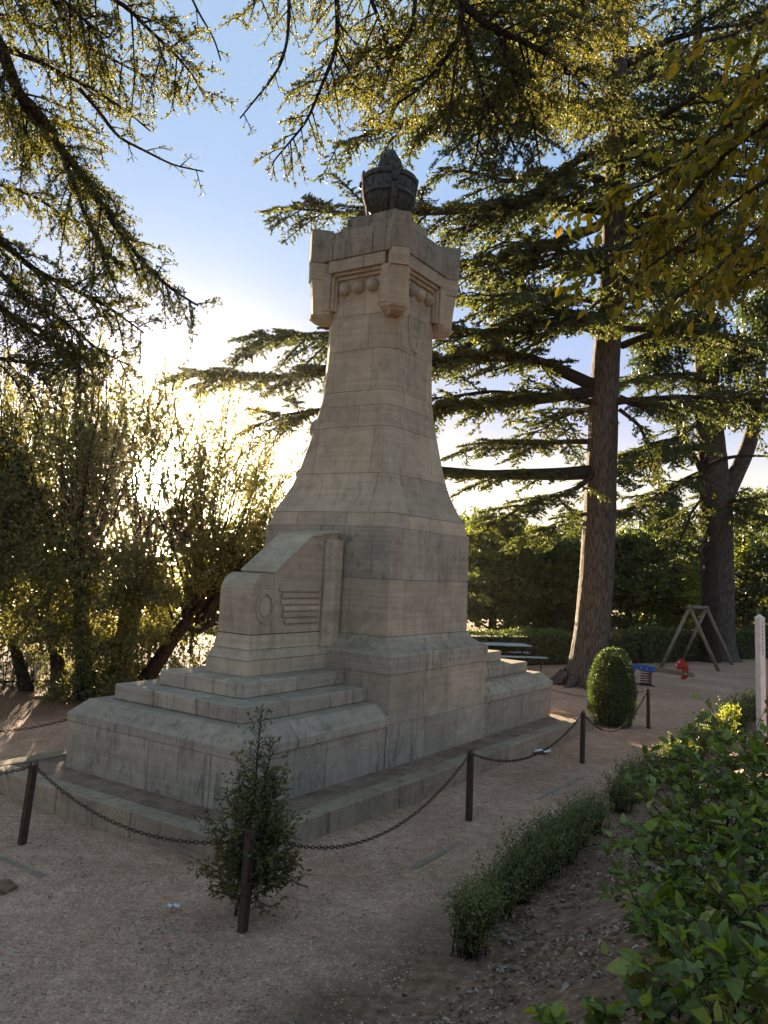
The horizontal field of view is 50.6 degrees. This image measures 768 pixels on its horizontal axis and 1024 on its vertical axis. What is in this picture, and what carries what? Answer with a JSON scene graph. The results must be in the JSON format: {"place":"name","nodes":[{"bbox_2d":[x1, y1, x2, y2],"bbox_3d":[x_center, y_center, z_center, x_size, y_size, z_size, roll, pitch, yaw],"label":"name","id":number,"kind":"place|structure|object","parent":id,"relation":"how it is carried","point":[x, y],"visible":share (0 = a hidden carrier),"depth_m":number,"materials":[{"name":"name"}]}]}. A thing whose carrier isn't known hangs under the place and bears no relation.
{"place":"outdoors","nodes":[
{"label":"outdoors","id":0,"kind":"place"},
{"bbox_2d":[59,720,551,814],"bbox_3d":[-0.331,3.419,12.409,3.474,0.011,9.110,1,-5,33],"label":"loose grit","id":1,"kind":"object","parent":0,"point":[309,798],"visible":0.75,"depth_m":9.12,"materials":[{"name":"grey gravel"}]},
{"bbox_2d":[0,589,767,1023],"bbox_3d":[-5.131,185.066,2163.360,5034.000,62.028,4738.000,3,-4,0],"label":"gravel ground","id":2,"kind":"structure","parent":0,"point":[674,701],"depth_m":6.87,"materials":[{"name":"beige gravel"}]},
{"bbox_2d":[0,878,17,894],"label":"clod","id":3,"kind":"object","parent":2,"relation":"on","point":[7,885],"visible":0.98,"depth_m":6.71,"materials":[{"name":"beige stone"}]},
{"bbox_2d":[17,760,37,844],"bbox_3d":[-3.403,2.846,7.757,0.139,0.940,0.088,0,-5,33],"label":"chain post","id":4,"kind":"object","parent":2,"relation":"on","point":[27,805],"visible":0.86,"depth_m":7.73,"materials":[{"name":"metal"}]},
{"bbox_2d":[0,765,28,775],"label":"chain","id":5,"kind":"object","parent":4,"relation":"hanging from","point":[11,771],"visible":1,"depth_m":7.93,"materials":[{"name":"metal"}]},
{"bbox_2d":[35,764,243,844],"bbox_3d":[-2.190,2.570,6.971,2.827,0.313,0.038,0,-5,34],"label":"chain","id":6,"kind":"object","parent":4,"relation":"hanging from","point":[140,831],"visible":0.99,"depth_m":6.92,"materials":[{"name":"metal"}]},
{"bbox_2d":[0,638,172,687],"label":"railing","id":7,"kind":"object","parent":2,"relation":"on","point":[5,681],"visible":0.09,"depth_m":16.62,"materials":[{"name":"metal"}]},
{"bbox_2d":[0,623,220,689],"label":"hedge","id":8,"kind":"object","parent":2,"relation":"on","point":[210,631],"visible":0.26,"depth_m":16.70,"materials":[{"name":"green plant"}]},
{"bbox_2d":[0,0,239,419],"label":"cedar tree","id":9,"kind":"object","parent":2,"relation":"on","point":[82,185],"visible":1,"depth_m":8.81,"materials":[{"name":"green plant"}]},
{"bbox_2d":[108,575,181,648],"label":"woodland tree","id":10,"kind":"object","parent":2,"relation":"on","point":[159,611],"visible":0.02,"depth_m":25.03,"materials":[{"name":"green plant"}]},
{"bbox_2d":[0,299,310,705],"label":"bay tree","id":11,"kind":"object","parent":2,"relation":"on","point":[52,541],"visible":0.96,"depth_m":15.44,"materials":[{"name":"green plant"}]},
{"bbox_2d":[167,903,179,909],"bbox_3d":[-1.674,3.136,6.471,0.099,0.050,0.063,3,-4,0],"label":"paper scrap","id":12,"kind":"object","parent":2,"relation":"on","point":[176,906],"visible":1,"depth_m":6.47,"materials":[{"name":"white paper"}]},
{"bbox_2d":[138,552,218,653],"bbox_3d":[-5.511,2.517,24.141,3.787,3.362,3.698,3,-4,0],"label":"woodland tree","id":13,"kind":"object","parent":2,"relation":"on","point":[196,634],"visible":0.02,"depth_m":23.94,"materials":[{"name":"green plant"}]},
{"bbox_2d":[237,826,255,933],"bbox_3d":[-1.049,2.864,6.168,0.079,0.940,0.080,0,-5,33],"label":"chain post","id":14,"kind":"object","parent":2,"relation":"on","point":[245,894],"visible":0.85,"depth_m":6.15,"materials":[{"name":"metal"}]},
{"bbox_2d":[255,755,469,849],"bbox_3d":[-0.027,2.838,7.739,0.038,0.501,3.747,1,-5,33],"label":"chain","id":15,"kind":"object","parent":14,"relation":"hanging from","point":[338,846],"visible":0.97,"depth_m":7.62,"materials":[{"name":"metal"}]},
{"bbox_2d":[182,695,311,917],"bbox_3d":[-1.042,2.367,6.447,0.972,1.811,1.010,6,-5,-37],"label":"sapling","id":16,"kind":"object","parent":2,"relation":"on","point":[266,864],"visible":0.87,"depth_m":6.40,"materials":[{"name":"green plant"}]},
{"bbox_2d":[0,777,583,931],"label":"edging","id":17,"kind":"object","parent":2,"relation":"on","point":[417,865],"visible":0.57,"depth_m":7.84,"materials":[{"name":"stone"}]},
{"bbox_2d":[14,712,574,830],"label":"earth platform","id":18,"kind":"structure","parent":2,"relation":"on","point":[53,768],"depth_m":9.39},
{"bbox_2d":[0,709,593,869],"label":"kerb","id":19,"kind":"structure","parent":18,"relation":"on","point":[350,810],"depth_m":8.85,"materials":[{"name":"stone"}]},
{"bbox_2d":[65,208,552,812],"bbox_3d":[-0.145,-0.505,12.726,2.840,8.165,8.390,0,-5,33],"label":"monument","id":20,"kind":"object","parent":18,"relation":"on","point":[347,646],"visible":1,"depth_m":11.30,"materials":[{"name":"stone"}]},
{"bbox_2d":[359,147,419,214],"bbox_3d":[0.087,-5.200,13.017,0.900,1.254,0.900,0,-5,33],"label":"bronze brazier","id":21,"kind":"object","parent":20,"relation":"on","point":[389,182],"visible":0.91,"depth_m":12.71,"materials":[{"name":"grey metal"}]},
{"bbox_2d":[0,699,675,1022],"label":"scattered leaves","id":22,"kind":"object","parent":2,"relation":"on","point":[286,990],"visible":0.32,"depth_m":7.04,"materials":[{"name":"brown plant"}]},
{"bbox_2d":[156,0,767,690],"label":"cedar tree","id":23,"kind":"object","parent":2,"relation":"on","point":[518,300],"visible":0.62,"depth_m":20.60,"materials":[{"name":"green plant"}]},
{"bbox_2d":[465,749,473,821],"bbox_3d":[0.977,3.193,9.282,0.087,0.940,0.080,0,-5,33],"label":"chain post","id":24,"kind":"object","parent":2,"relation":"on","point":[469,790],"visible":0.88,"depth_m":9.26,"materials":[{"name":"metal"}]},
{"bbox_2d":[474,713,582,762],"bbox_3d":[2.022,3.102,10.917,0.038,0.363,3.868,1,-5,33],"label":"chain","id":25,"kind":"object","parent":24,"relation":"hanging from","point":[535,754],"visible":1,"depth_m":10.80,"materials":[{"name":"metal"}]},
{"bbox_2d":[455,508,501,627],"bbox_3d":[3.177,2.755,40.043,6.336,6.237,6.469,0,-5,37],"label":"woodland tree","id":26,"kind":"object","parent":2,"relation":"on","point":[463,513],"depth_m":39.58,"materials":[{"name":"green plant"}]},
{"bbox_2d":[459,512,499,626],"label":"woodland tree","id":27,"kind":"object","parent":2,"relation":"on","point":[478,580],"depth_m":44.01,"materials":[{"name":"green plant"}]},
{"bbox_2d":[460,501,568,634],"bbox_3d":[4.792,2.528,33.200,5.215,5.966,5.177,6,-5,-36],"label":"woodland tree","id":28,"kind":"object","parent":2,"relation":"on","point":[485,561],"visible":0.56,"depth_m":32.16,"materials":[{"name":"green plant"}]},
{"bbox_2d":[482,642,547,671],"bbox_3d":[3.765,4.373,24.675,1.900,0.740,1.650,4,-4,-12],"label":"picnic table","id":29,"kind":"object","parent":2,"relation":"on","point":[522,645],"visible":0.52,"depth_m":24.38,"materials":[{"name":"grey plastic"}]},
{"bbox_2d":[489,830,551,906],"bbox_3d":[1.147,3.069,6.998,0.554,0.626,0.563,3,-4,0],"label":"border shrub","id":30,"kind":"object","parent":2,"relation":"on","point":[517,857],"visible":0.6,"depth_m":6.94,"materials":[{"name":"green plant"}]},
{"bbox_2d":[480,520,578,635],"bbox_3d":[7.022,2.988,36.223,6.169,5.569,6.626,3,-4,0],"label":"woodland tree","id":31,"kind":"object","parent":2,"relation":"on","point":[530,617],"visible":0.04,"depth_m":34.79,"materials":[{"name":"green plant"}]},
{"bbox_2d":[533,749,550,752],"bbox_3d":[2.505,3.814,13.006,0.351,0.055,0.224,3,-4,0],"label":"paper scrap","id":32,"kind":"object","parent":2,"relation":"on","point":[546,751],"visible":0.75,"depth_m":13.00,"materials":[{"name":"white paper"}]},
{"bbox_2d":[528,807,576,880],"bbox_3d":[1.565,3.135,7.688,0.547,0.642,0.600,0,-5,40],"label":"border shrub","id":33,"kind":"object","parent":2,"relation":"on","point":[556,831],"visible":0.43,"depth_m":7.65,"materials":[{"name":"green plant"}]},
{"bbox_2d":[467,625,641,664],"bbox_3d":[4.885,4.315,26.289,9.190,1.270,0.931,5,-5,-30],"label":"hedge","id":34,"kind":"object","parent":2,"relation":"on","point":[554,649],"visible":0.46,"depth_m":26.19,"materials":[{"name":"green plant"}]},
{"bbox_2d":[492,530,627,635],"bbox_3d":[7.103,3.068,31.882,4.920,4.786,5.144,0,-5,35],"label":"woodland tree","id":35,"kind":"object","parent":2,"relation":"on","point":[566,552],"visible":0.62,"depth_m":31.44,"materials":[{"name":"green plant"}]},
{"bbox_2d":[532,795,598,866],"bbox_3d":[1.793,3.164,8.158,0.505,0.674,0.664,6,-5,-32],"label":"border shrub","id":36,"kind":"object","parent":2,"relation":"on","point":[573,825],"visible":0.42,"depth_m":8.03,"materials":[{"name":"green plant"}]},
{"bbox_2d":[551,791,602,849],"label":"border shrub","id":37,"kind":"object","parent":2,"relation":"on","point":[585,817],"visible":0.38,"depth_m":8.50,"materials":[{"name":"green plant"}]},
{"bbox_2d":[580,710,585,763],"bbox_3d":[3.055,3.533,12.506,0.079,0.940,0.080,1,-5,33],"label":"chain post","id":38,"kind":"object","parent":2,"relation":"on","point":[582,736],"visible":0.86,"depth_m":12.48,"materials":[{"name":"metal"}]},
{"bbox_2d":[583,690,647,731],"bbox_3d":[4.080,3.526,14.139,0.038,0.532,3.858,1,-5,32],"label":"chain","id":39,"kind":"object","parent":38,"relation":"hanging from","point":[587,718],"visible":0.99,"depth_m":14.11,"materials":[{"name":"metal"}]},
{"bbox_2d":[572,785,617,837],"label":"border shrub","id":40,"kind":"object","parent":2,"relation":"on","point":[601,818],"visible":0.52,"depth_m":8.94,"materials":[{"name":"green plant"}]},
{"bbox_2d":[549,518,654,633],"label":"woodland tree","id":41,"kind":"object","parent":2,"relation":"on","point":[577,530],"visible":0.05,"depth_m":42.31,"materials":[{"name":"green plant"}]},
{"bbox_2d":[586,647,638,728],"bbox_3d":[4.445,3.411,15.806,1.008,1.600,1.002,3,-4,0],"label":"topiary bush","id":42,"kind":"object","parent":2,"relation":"on","point":[612,692],"visible":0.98,"depth_m":15.55,"materials":[{"name":"green plant"}]},
{"bbox_2d":[597,769,648,814],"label":"border shrub","id":43,"kind":"object","parent":2,"relation":"on","point":[618,796],"visible":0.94,"depth_m":9.82,"materials":[{"name":"green plant"}]},
{"bbox_2d":[569,521,698,635],"bbox_3d":[10.663,3.085,34.032,6.712,5.394,5.503,3,-4,0],"label":"woodland tree","id":44,"kind":"object","parent":2,"relation":"on","point":[629,550],"visible":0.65,"depth_m":33.08,"materials":[{"name":"green plant"}]},
{"bbox_2d":[610,747,662,803],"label":"border shrub","id":45,"kind":"object","parent":2,"relation":"on","point":[633,766],"visible":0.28,"depth_m":10.44,"materials":[{"name":"green plant"}]},
{"bbox_2d":[646,687,649,728],"bbox_3d":[5.111,3.871,15.731,0.109,0.940,0.080,0,-5,33],"label":"chain post","id":46,"kind":"object","parent":2,"relation":"on","point":[648,709],"visible":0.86,"depth_m":15.71,"materials":[{"name":"metal"}]},
{"bbox_2d":[551,688,645,697],"bbox_3d":[3.962,3.585,16.518,2.762,0.332,0.038,0,-5,33],"label":"chain","id":47,"kind":"object","parent":46,"relation":"hanging from","point":[582,695],"visible":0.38,"depth_m":16.58,"materials":[{"name":"metal"}]},
{"bbox_2d":[616,522,687,632],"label":"woodland tree","id":48,"kind":"object","parent":2,"relation":"on","point":[626,530],"visible":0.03,"depth_m":47.48,"materials":[{"name":"green plant"}]},
{"bbox_2d":[614,654,693,686],"bbox_3d":[7.200,4.315,22.384,2.549,0.951,0.400,3,-4,6],"label":"spring seesaw","id":49,"kind":"object","parent":2,"relation":"on","point":[682,664],"visible":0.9,"depth_m":22.25,"materials":[{"name":"blue metal"}]},
{"bbox_2d":[633,743,681,790],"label":"border shrub","id":50,"kind":"object","parent":2,"relation":"on","point":[656,760],"visible":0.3,"depth_m":11.17,"materials":[{"name":"green plant"}]},
{"bbox_2d":[558,0,767,662],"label":"cedar tree","id":51,"kind":"object","parent":2,"relation":"on","point":[725,480],"visible":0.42,"depth_m":30.22,"materials":[{"name":"green plant"}]},
{"bbox_2d":[638,559,699,632],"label":"woodland tree","id":52,"kind":"object","parent":2,"relation":"on","point":[692,577],"visible":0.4,"depth_m":34.88,"materials":[{"name":"green plant"}]},
{"bbox_2d":[650,529,698,632],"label":"woodland tree","id":53,"kind":"object","parent":2,"relation":"on","point":[691,553],"visible":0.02,"depth_m":45.89,"materials":[{"name":"green plant"}]},
{"bbox_2d":[652,730,701,775],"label":"border shrub","id":54,"kind":"object","parent":2,"relation":"on","point":[677,741],"visible":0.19,"depth_m":12.11,"materials":[{"name":"green plant"}]},
{"bbox_2d":[614,503,746,629],"bbox_3d":[13.220,2.720,38.149,6.812,7.265,6.764,3,-4,0],"label":"woodland tree","id":55,"kind":"object","parent":2,"relation":"on","point":[663,513],"visible":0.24,"depth_m":37.58,"materials":[{"name":"green plant"}]},
{"bbox_2d":[624,244,767,662],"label":"holm oak","id":56,"kind":"object","parent":2,"relation":"on","point":[754,320],"visible":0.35,"depth_m":30.13,"materials":[{"name":"green plant"}]},
{"bbox_2d":[659,605,733,671],"bbox_3d":[11.112,4.371,28.593,1.830,2.246,3.946,1,-5,33],"label":"swing frame","id":57,"kind":"object","parent":2,"relation":"on","point":[689,608],"visible":0.83,"depth_m":27.38,"materials":[{"name":"wood"}]},
{"bbox_2d":[627,623,767,663],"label":"hedge","id":58,"kind":"object","parent":2,"relation":"on","point":[654,646],"visible":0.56,"depth_m":29.70,"materials":[{"name":"green plant"}]},
{"bbox_2d":[676,721,718,759],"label":"border shrub","id":59,"kind":"object","parent":2,"relation":"on","point":[696,733],"visible":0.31,"depth_m":13.04,"materials":[{"name":"green plant"}]},
{"bbox_2d":[690,481,767,628],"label":"woodland tree","id":60,"kind":"object","parent":2,"relation":"on","point":[747,528],"visible":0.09,"depth_m":42.33,"materials":[{"name":"green plant"}]},
{"bbox_2d":[715,692,755,733],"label":"border shrub","id":61,"kind":"object","parent":2,"relation":"on","point":[745,711],"visible":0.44,"depth_m":15.83,"materials":[{"name":"green plant"}]},
{"bbox_2d":[734,527,766,627],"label":"woodland tree","id":62,"kind":"object","parent":2,"relation":"on","point":[742,557],"visible":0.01,"depth_m":47.92,"materials":[{"name":"green plant"}]},
{"bbox_2d":[734,508,767,631],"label":"woodland tree","id":63,"kind":"object","parent":2,"relation":"on","point":[761,560],"visible":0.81,"depth_m":35.29,"materials":[{"name":"green plant"}]},
{"bbox_2d":[734,543,767,628],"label":"woodland tree","id":64,"kind":"object","parent":2,"relation":"on","point":[739,565],"visible":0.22,"depth_m":36.88,"materials":[{"name":"green plant"}]},
{"bbox_2d":[754,614,766,744],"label":"peace pole","id":65,"kind":"object","parent":2,"relation":"on","point":[760,667],"visible":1,"depth_m":12.92,"materials":[{"name":"white paint"}]},
{"bbox_3d":[-5.846,2.824,9.352,0.064,0.940,0.080,0,-5,33],"label":"chain post","id":66,"kind":"object","parent":2,"relation":"on","visible":0},
{"bbox_2d":[0,719,66,732],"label":"chain","id":67,"kind":"object","parent":66,"relation":"hanging from","point":[33,726],"visible":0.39,"depth_m":10.99,"materials":[{"name":"metal"}]},
{"bbox_2d":[0,0,767,582],"label":"sky","id":68,"kind":"structure","parent":0,"point":[223,248],"materials":[{"name":"blue"}]},
{"bbox_2d":[353,715,767,1023],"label":"soil bank","id":69,"kind":"structure","parent":0,"point":[430,983],"depth_m":5.54,"materials":[{"name":"brown soil"}]},
{"bbox_2d":[216,0,668,195],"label":"cedar tree","id":70,"kind":"object","parent":69,"relation":"on","point":[541,47],"visible":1,"depth_m":8.93,"materials":[{"name":"green plant"}]},
{"bbox_2d":[439,867,509,962],"bbox_3d":[0.671,2.928,5.945,0.535,0.685,0.583,3,-4,0],"label":"border shrub","id":71,"kind":"object","parent":69,"relation":"on","point":[473,918],"visible":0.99,"depth_m":5.90,"materials":[{"name":"green plant"}]},
{"bbox_2d":[466,871,516,933],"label":"border shrub","id":72,"kind":"object","parent":69,"relation":"on","point":[496,916],"visible":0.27,"depth_m":6.29,"materials":[{"name":"green plant"}]},
{"bbox_2d":[472,848,530,921],"bbox_3d":[0.968,3.059,6.651,0.505,0.575,0.571,3,-4,0],"label":"border shrub","id":73,"kind":"object","parent":69,"relation":"on","point":[508,886],"visible":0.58,"depth_m":6.62,"materials":[{"name":"green plant"}]},
{"bbox_2d":[496,814,576,891],"bbox_3d":[1.363,3.102,7.331,0.639,0.635,0.667,7,-6,-44],"label":"border shrub","id":74,"kind":"object","parent":69,"relation":"on","point":[528,833],"visible":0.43,"depth_m":7.28,"materials":[{"name":"green plant"}]},
{"bbox_2d":[345,768,767,1023],"bbox_3d":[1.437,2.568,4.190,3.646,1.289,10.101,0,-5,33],"label":"fallen leaves","id":75,"kind":"object","parent":69,"relation":"on","point":[565,985],"visible":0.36,"depth_m":5.50,"materials":[{"name":"brown plant"}]},
{"bbox_2d":[523,894,767,1023],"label":"glossy bush","id":76,"kind":"object","parent":69,"relation":"on","point":[736,978],"visible":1,"depth_m":2.75,"materials":[{"name":"green plant"}]},
{"bbox_2d":[534,9,767,343],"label":"beech tree","id":77,"kind":"object","parent":69,"relation":"on","point":[730,280],"visible":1,"depth_m":4.66,"materials":[{"name":"green plant"}]},
{"bbox_2d":[598,801,767,1011],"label":"glossy bush","id":78,"kind":"object","parent":69,"relation":"on","point":[672,895],"visible":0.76,"depth_m":3.76,"materials":[{"name":"green plant"}]},
{"bbox_2d":[614,693,767,926],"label":"glossy bush","id":79,"kind":"object","parent":69,"relation":"on","point":[753,760],"visible":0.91,"depth_m":4.77,"materials":[{"name":"green plant"}]},
{"bbox_2d":[695,708,741,746],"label":"border shrub","id":80,"kind":"object","parent":69,"relation":"on","point":[722,721],"visible":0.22,"depth_m":14.34,"materials":[{"name":"green plant"}]},
{"bbox_2d":[719,702,742,732],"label":"border shrub","id":81,"kind":"object","parent":69,"relation":"on","point":[731,711],"visible":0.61,"depth_m":14.95,"materials":[{"name":"green plant"}]},
{"bbox_2d":[727,685,767,720],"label":"border shrub","id":82,"kind":"object","parent":69,"relation":"on","point":[753,699],"visible":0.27,"depth_m":17.35,"materials":[{"name":"green plant"}]}
]}

